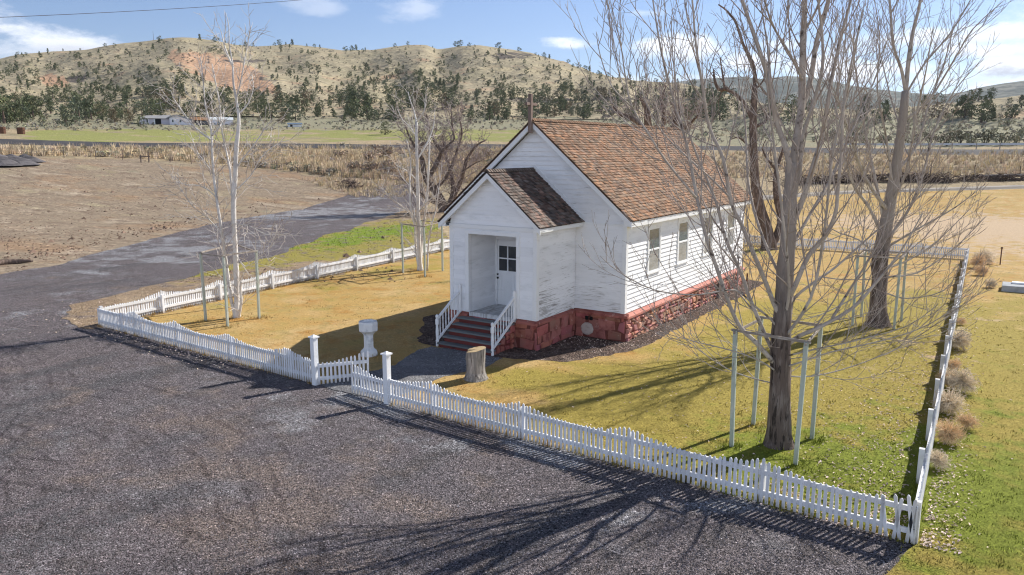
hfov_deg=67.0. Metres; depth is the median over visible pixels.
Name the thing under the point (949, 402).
tumbleweed
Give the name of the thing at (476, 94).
juniper tree
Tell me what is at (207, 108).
juniper tree
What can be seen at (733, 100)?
juniper tree
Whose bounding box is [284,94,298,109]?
juniper tree
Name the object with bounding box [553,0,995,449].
bare tree
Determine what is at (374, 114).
juniper tree
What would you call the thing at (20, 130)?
rusty tank
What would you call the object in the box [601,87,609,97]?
juniper tree
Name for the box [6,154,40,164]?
rock pile
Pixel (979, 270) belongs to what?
tumbleweed
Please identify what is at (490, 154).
shrub
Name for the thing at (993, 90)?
juniper tree
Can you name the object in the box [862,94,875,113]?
juniper tree
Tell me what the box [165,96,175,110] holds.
juniper tree
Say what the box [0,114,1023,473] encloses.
ground
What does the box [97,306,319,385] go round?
picket fence
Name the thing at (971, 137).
shrub
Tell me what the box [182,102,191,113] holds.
juniper tree
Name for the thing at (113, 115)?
juniper tree
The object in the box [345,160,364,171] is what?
shrub
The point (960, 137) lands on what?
shrub
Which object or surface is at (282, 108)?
juniper tree
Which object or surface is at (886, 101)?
juniper tree
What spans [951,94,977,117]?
juniper tree
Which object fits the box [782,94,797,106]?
juniper tree
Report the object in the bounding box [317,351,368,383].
gate
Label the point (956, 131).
shrub
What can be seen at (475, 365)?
tree stump
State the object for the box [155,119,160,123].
patio door
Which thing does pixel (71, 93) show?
juniper tree
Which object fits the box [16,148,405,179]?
wire fence
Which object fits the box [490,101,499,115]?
juniper tree
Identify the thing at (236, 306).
bare tree
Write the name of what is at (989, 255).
tumbleweed
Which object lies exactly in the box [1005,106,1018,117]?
juniper tree
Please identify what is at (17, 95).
juniper tree
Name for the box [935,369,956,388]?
tumbleweed
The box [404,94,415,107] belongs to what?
juniper tree
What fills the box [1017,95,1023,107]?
juniper tree
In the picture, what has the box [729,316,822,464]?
tree stakes
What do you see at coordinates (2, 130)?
rusty tank
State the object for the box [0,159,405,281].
field clods
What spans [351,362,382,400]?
gate
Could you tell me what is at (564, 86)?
juniper woodland
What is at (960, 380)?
tumbleweed
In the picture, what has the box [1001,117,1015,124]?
shrub
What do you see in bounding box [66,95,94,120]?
juniper tree
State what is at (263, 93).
juniper tree
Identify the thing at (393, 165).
shrub
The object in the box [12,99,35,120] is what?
juniper tree
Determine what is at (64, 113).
juniper tree
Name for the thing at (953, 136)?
shrub
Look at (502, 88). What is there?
juniper tree
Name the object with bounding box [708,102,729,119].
juniper tree
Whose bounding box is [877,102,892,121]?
juniper tree
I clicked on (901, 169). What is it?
wire fence
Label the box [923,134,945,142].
shrub
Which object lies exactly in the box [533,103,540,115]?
juniper tree
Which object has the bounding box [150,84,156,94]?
juniper tree
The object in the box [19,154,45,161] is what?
rock pile
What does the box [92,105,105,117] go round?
juniper tree
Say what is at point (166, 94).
juniper tree
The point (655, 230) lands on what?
window
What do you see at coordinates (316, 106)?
juniper tree
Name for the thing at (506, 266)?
door
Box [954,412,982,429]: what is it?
tumbleweed
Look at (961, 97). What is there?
juniper tree
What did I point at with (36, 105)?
juniper tree
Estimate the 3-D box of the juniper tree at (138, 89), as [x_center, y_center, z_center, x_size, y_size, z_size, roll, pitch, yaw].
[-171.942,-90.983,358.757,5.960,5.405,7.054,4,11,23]
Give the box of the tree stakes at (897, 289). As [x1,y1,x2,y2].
[851,250,908,328]
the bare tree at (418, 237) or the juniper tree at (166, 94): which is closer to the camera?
the bare tree at (418, 237)
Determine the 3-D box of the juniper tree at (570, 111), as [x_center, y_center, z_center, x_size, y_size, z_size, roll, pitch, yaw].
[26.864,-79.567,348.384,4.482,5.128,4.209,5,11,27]
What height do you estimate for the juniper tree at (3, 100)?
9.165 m
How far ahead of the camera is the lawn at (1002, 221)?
21.72 m
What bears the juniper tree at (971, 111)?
on the hills at (426, 51)
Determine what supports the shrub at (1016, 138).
on the ground at (60, 194)
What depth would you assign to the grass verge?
42.10 m
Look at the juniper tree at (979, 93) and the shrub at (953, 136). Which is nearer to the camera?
the shrub at (953, 136)
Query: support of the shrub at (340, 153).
on the ground at (60, 194)
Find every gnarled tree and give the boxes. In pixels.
[389,96,497,211]
[594,70,717,137]
[703,1,789,249]
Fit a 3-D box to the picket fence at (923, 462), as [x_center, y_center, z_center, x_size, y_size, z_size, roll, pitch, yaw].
[15.591,0.834,27.237,0.162,0.926,36.750,6,12,31]
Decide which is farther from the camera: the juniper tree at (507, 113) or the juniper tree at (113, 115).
the juniper tree at (507, 113)
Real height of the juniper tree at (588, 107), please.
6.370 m
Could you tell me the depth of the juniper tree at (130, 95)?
354.12 m
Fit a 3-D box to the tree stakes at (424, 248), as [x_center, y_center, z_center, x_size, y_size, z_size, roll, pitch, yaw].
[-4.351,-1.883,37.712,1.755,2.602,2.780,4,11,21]
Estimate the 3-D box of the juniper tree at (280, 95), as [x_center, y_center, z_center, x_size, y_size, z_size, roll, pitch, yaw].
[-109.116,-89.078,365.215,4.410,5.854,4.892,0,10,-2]
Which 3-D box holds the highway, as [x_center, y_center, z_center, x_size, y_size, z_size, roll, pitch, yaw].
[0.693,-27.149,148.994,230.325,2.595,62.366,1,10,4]
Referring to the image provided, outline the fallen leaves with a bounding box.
[3,218,1023,553]
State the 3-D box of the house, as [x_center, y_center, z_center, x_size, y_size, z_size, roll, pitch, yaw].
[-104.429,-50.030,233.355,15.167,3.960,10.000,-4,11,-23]
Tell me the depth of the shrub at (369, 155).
126.55 m
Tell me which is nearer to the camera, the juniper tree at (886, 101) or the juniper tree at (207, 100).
the juniper tree at (886, 101)
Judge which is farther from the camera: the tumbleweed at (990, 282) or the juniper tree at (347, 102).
the juniper tree at (347, 102)
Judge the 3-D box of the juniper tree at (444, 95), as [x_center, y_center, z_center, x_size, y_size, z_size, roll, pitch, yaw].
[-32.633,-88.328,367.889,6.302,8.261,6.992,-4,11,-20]
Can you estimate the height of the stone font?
1.065 m
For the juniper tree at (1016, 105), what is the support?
on the hills at (426, 51)
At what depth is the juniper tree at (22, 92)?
342.45 m
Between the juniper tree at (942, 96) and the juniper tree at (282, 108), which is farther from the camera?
the juniper tree at (942, 96)
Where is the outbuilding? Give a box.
[210,117,232,124]
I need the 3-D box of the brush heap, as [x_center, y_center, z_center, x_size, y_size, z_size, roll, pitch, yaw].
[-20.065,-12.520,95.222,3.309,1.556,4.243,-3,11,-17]
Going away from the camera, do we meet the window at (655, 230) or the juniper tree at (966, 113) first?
the window at (655, 230)
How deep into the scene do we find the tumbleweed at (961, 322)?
26.63 m
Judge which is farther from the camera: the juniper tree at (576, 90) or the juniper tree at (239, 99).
the juniper tree at (576, 90)
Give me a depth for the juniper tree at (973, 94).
330.69 m
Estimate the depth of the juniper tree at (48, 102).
303.89 m
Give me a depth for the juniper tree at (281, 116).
268.13 m
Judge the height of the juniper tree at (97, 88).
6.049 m
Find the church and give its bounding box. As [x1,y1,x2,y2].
[435,94,753,355]
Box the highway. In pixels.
[0,139,1023,154]
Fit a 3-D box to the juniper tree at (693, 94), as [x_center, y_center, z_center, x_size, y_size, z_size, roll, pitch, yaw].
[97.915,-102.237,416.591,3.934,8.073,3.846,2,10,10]
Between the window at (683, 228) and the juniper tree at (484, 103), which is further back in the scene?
the juniper tree at (484, 103)
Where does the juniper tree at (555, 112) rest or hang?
on the hills at (426, 51)
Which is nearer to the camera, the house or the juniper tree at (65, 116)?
the juniper tree at (65, 116)
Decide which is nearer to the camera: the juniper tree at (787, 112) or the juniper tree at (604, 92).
the juniper tree at (787, 112)
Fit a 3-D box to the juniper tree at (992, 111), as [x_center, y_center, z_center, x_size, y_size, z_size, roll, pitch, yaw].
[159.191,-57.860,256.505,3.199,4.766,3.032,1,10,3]
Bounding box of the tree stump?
[464,346,487,382]
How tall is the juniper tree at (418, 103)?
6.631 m
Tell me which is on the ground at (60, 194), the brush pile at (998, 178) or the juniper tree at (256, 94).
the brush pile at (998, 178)
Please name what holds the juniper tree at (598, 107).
on the hills at (426, 51)
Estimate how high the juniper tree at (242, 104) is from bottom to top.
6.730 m
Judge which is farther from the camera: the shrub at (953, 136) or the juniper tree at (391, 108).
the juniper tree at (391, 108)
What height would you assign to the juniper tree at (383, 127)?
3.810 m
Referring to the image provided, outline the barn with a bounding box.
[190,117,207,122]
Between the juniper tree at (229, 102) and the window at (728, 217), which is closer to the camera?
the window at (728, 217)
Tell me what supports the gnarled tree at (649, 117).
on the lawn at (1002, 221)
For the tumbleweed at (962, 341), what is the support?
on the lawn at (1002, 221)
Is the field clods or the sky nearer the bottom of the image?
the field clods
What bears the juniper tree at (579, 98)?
on the hills at (426, 51)
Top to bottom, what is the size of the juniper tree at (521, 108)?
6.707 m
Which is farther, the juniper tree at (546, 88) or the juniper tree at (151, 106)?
the juniper tree at (546, 88)
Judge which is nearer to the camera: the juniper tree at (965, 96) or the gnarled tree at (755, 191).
the gnarled tree at (755, 191)
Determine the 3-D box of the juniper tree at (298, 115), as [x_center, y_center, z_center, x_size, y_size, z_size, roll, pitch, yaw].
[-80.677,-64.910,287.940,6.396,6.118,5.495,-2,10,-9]
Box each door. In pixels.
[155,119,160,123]
[497,240,515,305]
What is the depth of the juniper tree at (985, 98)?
308.94 m
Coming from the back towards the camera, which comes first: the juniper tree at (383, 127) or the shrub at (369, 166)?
the juniper tree at (383, 127)
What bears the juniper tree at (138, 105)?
on the ground at (60, 194)
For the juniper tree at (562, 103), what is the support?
on the hills at (426, 51)
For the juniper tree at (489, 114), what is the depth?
315.17 m
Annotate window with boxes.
[646,222,661,274]
[676,216,689,264]
[701,211,714,256]
[725,208,734,248]
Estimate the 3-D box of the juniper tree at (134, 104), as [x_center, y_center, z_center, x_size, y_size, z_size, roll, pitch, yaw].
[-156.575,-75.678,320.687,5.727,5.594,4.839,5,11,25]
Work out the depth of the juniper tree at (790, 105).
261.50 m
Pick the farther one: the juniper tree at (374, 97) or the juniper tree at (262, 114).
the juniper tree at (374, 97)
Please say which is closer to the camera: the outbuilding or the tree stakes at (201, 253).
the tree stakes at (201, 253)
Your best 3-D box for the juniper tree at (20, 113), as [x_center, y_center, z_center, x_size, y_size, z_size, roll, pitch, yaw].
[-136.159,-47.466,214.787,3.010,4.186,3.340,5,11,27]
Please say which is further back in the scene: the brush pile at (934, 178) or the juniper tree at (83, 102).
the juniper tree at (83, 102)
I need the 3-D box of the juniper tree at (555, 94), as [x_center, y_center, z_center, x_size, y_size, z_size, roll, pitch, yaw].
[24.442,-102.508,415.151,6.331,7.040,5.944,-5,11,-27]
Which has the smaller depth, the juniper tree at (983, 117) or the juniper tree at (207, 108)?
the juniper tree at (983, 117)
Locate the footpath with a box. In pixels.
[321,346,501,401]
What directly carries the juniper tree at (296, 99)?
on the hills at (426, 51)
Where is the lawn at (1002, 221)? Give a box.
[120,189,1023,574]
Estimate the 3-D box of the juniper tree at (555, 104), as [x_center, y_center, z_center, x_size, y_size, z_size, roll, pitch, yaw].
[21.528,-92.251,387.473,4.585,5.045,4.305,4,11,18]
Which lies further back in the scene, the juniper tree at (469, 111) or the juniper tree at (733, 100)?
the juniper tree at (733, 100)
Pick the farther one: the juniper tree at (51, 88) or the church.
the juniper tree at (51, 88)
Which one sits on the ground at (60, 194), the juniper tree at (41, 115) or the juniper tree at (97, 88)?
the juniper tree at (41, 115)
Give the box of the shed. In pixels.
[287,123,302,126]
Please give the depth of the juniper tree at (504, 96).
362.88 m
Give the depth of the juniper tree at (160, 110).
270.81 m
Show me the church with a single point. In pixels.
(527, 202)
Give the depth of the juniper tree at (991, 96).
321.69 m
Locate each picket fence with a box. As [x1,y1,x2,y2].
[97,239,449,324]
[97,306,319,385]
[380,351,921,543]
[743,234,968,258]
[913,249,968,544]
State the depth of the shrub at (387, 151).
132.01 m
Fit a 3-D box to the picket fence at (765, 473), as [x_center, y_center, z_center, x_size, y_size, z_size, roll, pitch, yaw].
[1.605,2.748,15.044,11.385,1.385,0.231,7,12,35]
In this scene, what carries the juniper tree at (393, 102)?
on the ground at (60, 194)
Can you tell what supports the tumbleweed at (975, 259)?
on the lawn at (1002, 221)
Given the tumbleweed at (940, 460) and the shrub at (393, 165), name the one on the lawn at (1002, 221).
the tumbleweed at (940, 460)
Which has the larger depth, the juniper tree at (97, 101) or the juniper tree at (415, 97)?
the juniper tree at (415, 97)
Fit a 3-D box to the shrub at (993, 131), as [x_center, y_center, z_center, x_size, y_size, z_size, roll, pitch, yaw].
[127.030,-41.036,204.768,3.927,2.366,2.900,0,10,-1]
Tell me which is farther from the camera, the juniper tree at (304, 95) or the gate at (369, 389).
the juniper tree at (304, 95)
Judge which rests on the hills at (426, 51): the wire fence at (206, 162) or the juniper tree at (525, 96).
the juniper tree at (525, 96)
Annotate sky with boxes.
[0,0,1023,94]
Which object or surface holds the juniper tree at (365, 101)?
on the ground at (60, 194)
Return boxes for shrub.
[332,150,347,157]
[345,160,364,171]
[360,160,380,171]
[362,149,379,160]
[372,144,394,157]
[376,159,402,173]
[469,152,486,162]
[481,148,495,158]
[877,135,893,142]
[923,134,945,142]
[929,130,962,145]
[946,127,963,135]
[948,130,974,142]
[963,133,983,145]
[969,130,1006,142]
[986,128,1002,135]
[992,133,1013,145]
[999,131,1023,142]
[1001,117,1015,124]
[1015,127,1023,135]
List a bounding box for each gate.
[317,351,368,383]
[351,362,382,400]
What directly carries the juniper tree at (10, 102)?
on the ground at (60, 194)
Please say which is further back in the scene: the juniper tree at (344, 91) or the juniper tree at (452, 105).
the juniper tree at (344, 91)
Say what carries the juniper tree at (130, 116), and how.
on the ground at (60, 194)
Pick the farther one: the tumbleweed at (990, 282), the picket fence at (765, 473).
the tumbleweed at (990, 282)
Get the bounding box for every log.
[0,259,32,264]
[972,174,1023,176]
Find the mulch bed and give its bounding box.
[417,280,768,361]
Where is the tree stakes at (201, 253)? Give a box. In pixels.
[199,243,260,326]
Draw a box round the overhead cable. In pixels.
[0,0,296,17]
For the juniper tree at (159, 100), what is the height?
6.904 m
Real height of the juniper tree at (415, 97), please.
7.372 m
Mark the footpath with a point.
(448, 370)
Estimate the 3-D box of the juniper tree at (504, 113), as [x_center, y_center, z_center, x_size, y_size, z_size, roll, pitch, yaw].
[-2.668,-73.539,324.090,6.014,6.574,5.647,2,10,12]
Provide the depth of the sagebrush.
252.30 m
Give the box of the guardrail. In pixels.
[832,143,1023,148]
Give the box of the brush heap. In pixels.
[334,179,362,188]
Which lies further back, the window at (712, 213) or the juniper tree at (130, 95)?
the juniper tree at (130, 95)
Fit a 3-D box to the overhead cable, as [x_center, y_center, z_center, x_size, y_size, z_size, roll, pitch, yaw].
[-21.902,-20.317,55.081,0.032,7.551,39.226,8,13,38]
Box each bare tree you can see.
[138,3,306,317]
[370,84,458,270]
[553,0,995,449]
[761,0,1012,327]
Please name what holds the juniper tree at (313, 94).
on the hills at (426, 51)
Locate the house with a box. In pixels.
[139,114,191,124]
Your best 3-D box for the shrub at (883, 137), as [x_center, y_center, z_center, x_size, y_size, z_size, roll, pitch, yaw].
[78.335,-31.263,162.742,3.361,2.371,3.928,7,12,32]
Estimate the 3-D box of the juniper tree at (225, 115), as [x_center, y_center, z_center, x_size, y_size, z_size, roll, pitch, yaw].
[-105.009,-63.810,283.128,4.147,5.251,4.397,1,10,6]
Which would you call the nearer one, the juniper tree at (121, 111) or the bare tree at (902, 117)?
the bare tree at (902, 117)
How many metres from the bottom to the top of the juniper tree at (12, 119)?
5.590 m
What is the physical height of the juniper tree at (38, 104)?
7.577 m
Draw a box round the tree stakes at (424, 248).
[400,220,443,276]
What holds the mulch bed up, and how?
on the lawn at (1002, 221)
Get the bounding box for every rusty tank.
[0,127,5,133]
[17,127,24,133]
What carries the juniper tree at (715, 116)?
on the hills at (426, 51)
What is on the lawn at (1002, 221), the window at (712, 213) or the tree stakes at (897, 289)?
the tree stakes at (897, 289)
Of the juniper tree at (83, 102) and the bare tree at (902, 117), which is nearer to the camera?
the bare tree at (902, 117)
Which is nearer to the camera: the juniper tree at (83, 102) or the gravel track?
the gravel track
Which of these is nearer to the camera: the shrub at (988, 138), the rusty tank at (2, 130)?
the shrub at (988, 138)
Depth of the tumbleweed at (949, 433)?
15.79 m
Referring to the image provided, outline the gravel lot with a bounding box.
[0,183,915,574]
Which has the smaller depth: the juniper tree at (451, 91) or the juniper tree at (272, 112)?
the juniper tree at (272, 112)
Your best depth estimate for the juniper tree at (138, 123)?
212.28 m
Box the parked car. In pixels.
[196,121,208,125]
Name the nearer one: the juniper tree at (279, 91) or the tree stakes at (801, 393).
the tree stakes at (801, 393)
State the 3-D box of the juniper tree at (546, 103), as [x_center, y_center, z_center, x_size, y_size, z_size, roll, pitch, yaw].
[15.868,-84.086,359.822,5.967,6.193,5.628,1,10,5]
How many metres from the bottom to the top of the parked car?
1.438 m
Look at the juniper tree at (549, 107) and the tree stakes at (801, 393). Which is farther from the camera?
the juniper tree at (549, 107)
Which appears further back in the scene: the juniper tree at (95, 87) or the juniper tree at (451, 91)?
the juniper tree at (95, 87)
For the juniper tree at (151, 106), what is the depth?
292.50 m
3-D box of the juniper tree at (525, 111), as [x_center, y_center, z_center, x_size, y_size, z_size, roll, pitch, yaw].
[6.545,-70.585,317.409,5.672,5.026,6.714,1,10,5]
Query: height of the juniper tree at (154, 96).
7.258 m
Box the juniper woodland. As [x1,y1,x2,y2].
[0,34,1012,121]
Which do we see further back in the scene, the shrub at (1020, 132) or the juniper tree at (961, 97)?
the juniper tree at (961, 97)
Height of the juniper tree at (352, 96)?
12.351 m
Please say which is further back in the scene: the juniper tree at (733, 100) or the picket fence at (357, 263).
the juniper tree at (733, 100)
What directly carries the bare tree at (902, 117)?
on the lawn at (1002, 221)
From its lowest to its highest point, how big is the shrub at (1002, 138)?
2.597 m
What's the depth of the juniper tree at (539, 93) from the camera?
401.17 m
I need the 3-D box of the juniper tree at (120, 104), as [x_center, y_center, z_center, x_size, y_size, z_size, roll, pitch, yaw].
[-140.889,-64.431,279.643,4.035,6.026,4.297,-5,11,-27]
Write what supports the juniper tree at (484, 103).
on the hills at (426, 51)
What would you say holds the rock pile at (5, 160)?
on the ground at (60, 194)
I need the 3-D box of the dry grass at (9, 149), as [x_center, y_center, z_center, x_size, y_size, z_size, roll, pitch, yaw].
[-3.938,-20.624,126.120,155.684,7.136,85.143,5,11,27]
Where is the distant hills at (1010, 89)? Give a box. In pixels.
[679,76,1023,109]
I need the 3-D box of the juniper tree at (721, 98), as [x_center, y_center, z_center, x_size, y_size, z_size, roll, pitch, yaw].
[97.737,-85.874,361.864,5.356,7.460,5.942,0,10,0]
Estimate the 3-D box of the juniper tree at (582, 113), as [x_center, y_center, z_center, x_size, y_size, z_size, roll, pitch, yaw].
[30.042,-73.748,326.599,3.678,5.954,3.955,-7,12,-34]
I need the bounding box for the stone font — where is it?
[359,319,377,356]
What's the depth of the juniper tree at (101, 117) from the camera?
236.12 m
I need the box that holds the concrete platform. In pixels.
[1001,281,1023,292]
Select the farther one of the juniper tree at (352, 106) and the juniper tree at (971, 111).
the juniper tree at (352, 106)
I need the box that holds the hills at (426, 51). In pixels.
[0,37,1023,139]
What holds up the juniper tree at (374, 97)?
on the hills at (426, 51)
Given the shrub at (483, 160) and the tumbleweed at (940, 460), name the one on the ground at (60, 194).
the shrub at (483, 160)
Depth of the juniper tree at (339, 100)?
380.43 m
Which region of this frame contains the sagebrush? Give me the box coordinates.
[0,40,1023,175]
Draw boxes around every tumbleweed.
[930,386,969,415]
[930,448,953,470]
[934,417,969,446]
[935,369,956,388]
[944,364,982,394]
[945,327,972,351]
[948,358,962,370]
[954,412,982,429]
[956,317,966,324]
[969,253,987,267]
[972,248,997,263]
[973,265,989,275]
[984,278,997,287]
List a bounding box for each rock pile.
[0,154,24,165]
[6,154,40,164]
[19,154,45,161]
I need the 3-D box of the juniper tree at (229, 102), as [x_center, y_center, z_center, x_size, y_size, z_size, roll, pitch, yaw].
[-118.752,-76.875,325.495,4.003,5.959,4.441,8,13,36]
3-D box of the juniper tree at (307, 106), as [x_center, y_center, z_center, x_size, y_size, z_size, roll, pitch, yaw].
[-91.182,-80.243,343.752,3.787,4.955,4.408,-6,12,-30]
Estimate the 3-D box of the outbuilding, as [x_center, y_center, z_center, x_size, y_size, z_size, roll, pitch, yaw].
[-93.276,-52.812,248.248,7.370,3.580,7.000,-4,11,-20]
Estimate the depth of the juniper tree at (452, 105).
366.64 m
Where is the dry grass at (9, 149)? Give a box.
[0,141,1023,197]
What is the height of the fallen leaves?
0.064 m
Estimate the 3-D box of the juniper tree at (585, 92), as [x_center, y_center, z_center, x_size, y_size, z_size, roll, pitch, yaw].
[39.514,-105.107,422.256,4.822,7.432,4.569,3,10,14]
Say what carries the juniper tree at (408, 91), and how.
on the hills at (426, 51)
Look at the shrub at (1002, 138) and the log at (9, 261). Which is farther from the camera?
the shrub at (1002, 138)
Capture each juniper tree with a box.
[0,95,18,123]
[4,105,15,122]
[5,101,23,120]
[7,93,27,104]
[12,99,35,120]
[15,109,29,122]
[16,91,33,99]
[20,95,44,117]
[20,104,29,118]
[22,95,37,116]
[37,110,45,121]
[43,96,54,113]
[45,87,58,98]
[53,104,81,126]
[59,106,70,120]
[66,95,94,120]
[67,90,75,99]
[72,101,93,118]
[83,95,99,119]
[87,81,98,91]
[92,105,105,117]
[93,81,104,91]
[94,100,108,110]
[94,104,111,121]
[109,109,118,121]
[117,102,127,115]
[118,108,126,119]
[119,87,132,97]
[122,93,129,104]
[122,108,134,121]
[129,99,141,110]
[132,99,150,116]
[134,85,148,96]
[134,115,146,126]
[143,98,157,114]
[145,89,156,101]
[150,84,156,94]
[150,98,164,113]
[156,90,172,106]
[156,105,165,114]
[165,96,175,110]
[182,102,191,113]
[199,88,209,100]
[199,102,216,115]
[200,93,214,111]
[219,106,229,116]
[224,98,233,109]
[229,101,250,116]
[238,91,251,107]
[246,91,263,105]
[251,102,270,117]
[259,91,266,105]
[264,102,278,119]
[272,90,282,102]
[276,92,284,102]
[276,111,286,122]
[280,103,294,115]
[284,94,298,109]
[287,105,303,119]
[293,94,304,111]
[299,90,312,104]
[303,102,310,111]
[307,90,317,99]
[314,104,320,116]
[335,96,342,106]
[336,89,348,100]
[342,98,357,112]
[345,90,362,117]
[346,103,357,118]
[360,94,378,119]
[367,110,379,120]
[371,93,379,102]
[378,121,391,134]
[382,105,403,120]
[386,99,398,116]
[391,98,405,111]
[404,88,417,98]
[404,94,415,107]
[410,88,419,100]
[416,96,425,108]
[437,93,449,109]
[442,88,455,100]
[444,93,460,107]
[464,109,475,122]
[472,90,478,98]
[478,99,492,110]
[485,106,493,119]
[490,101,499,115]
[497,82,506,90]
[499,104,511,118]
[500,91,507,104]
[503,109,509,118]
[516,87,527,99]
[517,103,527,116]
[521,109,534,120]
[533,99,543,112]
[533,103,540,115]
[537,91,543,100]
[538,95,554,108]
[539,85,549,96]
[541,100,551,112]
[542,105,551,116]
[549,107,557,116]
[552,90,563,101]
[552,99,558,107]
[558,98,566,111]
[567,105,575,115]
[574,88,582,99]
[575,89,583,100]
[579,106,588,119]
[580,94,594,106]
[582,88,587,100]
[583,104,592,116]
[595,101,606,113]
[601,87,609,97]
[690,90,696,102]
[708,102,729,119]
[708,106,720,120]
[716,96,726,109]
[726,94,735,105]
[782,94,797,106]
[783,109,793,122]
[784,99,806,122]
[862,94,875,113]
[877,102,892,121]
[883,99,890,113]
[927,101,949,117]
[932,92,946,104]
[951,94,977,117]
[955,96,968,114]
[963,105,968,116]
[967,89,977,100]
[967,104,976,118]
[973,102,993,122]
[974,88,982,100]
[981,95,988,105]
[987,87,996,98]
[987,92,992,102]
[989,106,997,116]
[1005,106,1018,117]
[1012,103,1019,116]
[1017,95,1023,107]
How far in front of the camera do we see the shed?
240.60 m
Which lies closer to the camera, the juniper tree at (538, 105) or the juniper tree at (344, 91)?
the juniper tree at (538, 105)
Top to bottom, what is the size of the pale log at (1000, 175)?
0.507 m
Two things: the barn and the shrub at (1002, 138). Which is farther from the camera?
the barn
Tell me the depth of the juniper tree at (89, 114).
255.92 m
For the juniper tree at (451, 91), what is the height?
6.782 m
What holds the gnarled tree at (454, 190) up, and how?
on the grass verge
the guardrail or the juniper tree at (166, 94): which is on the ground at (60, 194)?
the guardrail
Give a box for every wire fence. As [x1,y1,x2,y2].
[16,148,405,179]
[722,161,1020,173]
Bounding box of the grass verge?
[61,209,449,328]
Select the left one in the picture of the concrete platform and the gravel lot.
the gravel lot
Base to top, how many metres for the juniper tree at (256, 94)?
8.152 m
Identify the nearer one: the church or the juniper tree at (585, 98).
the church
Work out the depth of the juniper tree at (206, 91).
347.13 m
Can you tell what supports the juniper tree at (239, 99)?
on the hills at (426, 51)
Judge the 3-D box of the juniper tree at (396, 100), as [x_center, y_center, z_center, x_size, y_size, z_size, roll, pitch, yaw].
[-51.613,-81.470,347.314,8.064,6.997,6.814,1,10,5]
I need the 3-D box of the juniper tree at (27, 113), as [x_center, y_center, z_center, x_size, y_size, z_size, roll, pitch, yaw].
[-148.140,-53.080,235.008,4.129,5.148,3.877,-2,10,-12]
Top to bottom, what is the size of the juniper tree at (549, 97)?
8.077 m
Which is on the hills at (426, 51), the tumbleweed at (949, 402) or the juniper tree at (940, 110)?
the juniper tree at (940, 110)
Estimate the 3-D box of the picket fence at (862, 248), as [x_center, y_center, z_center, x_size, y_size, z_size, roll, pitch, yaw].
[13.419,-3.198,49.792,27.646,0.916,0.162,6,12,31]
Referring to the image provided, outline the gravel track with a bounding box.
[748,185,1023,200]
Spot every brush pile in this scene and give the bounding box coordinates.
[779,170,959,184]
[951,171,1023,181]
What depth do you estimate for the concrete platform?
33.00 m
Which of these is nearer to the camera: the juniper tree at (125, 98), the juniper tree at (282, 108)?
the juniper tree at (282, 108)

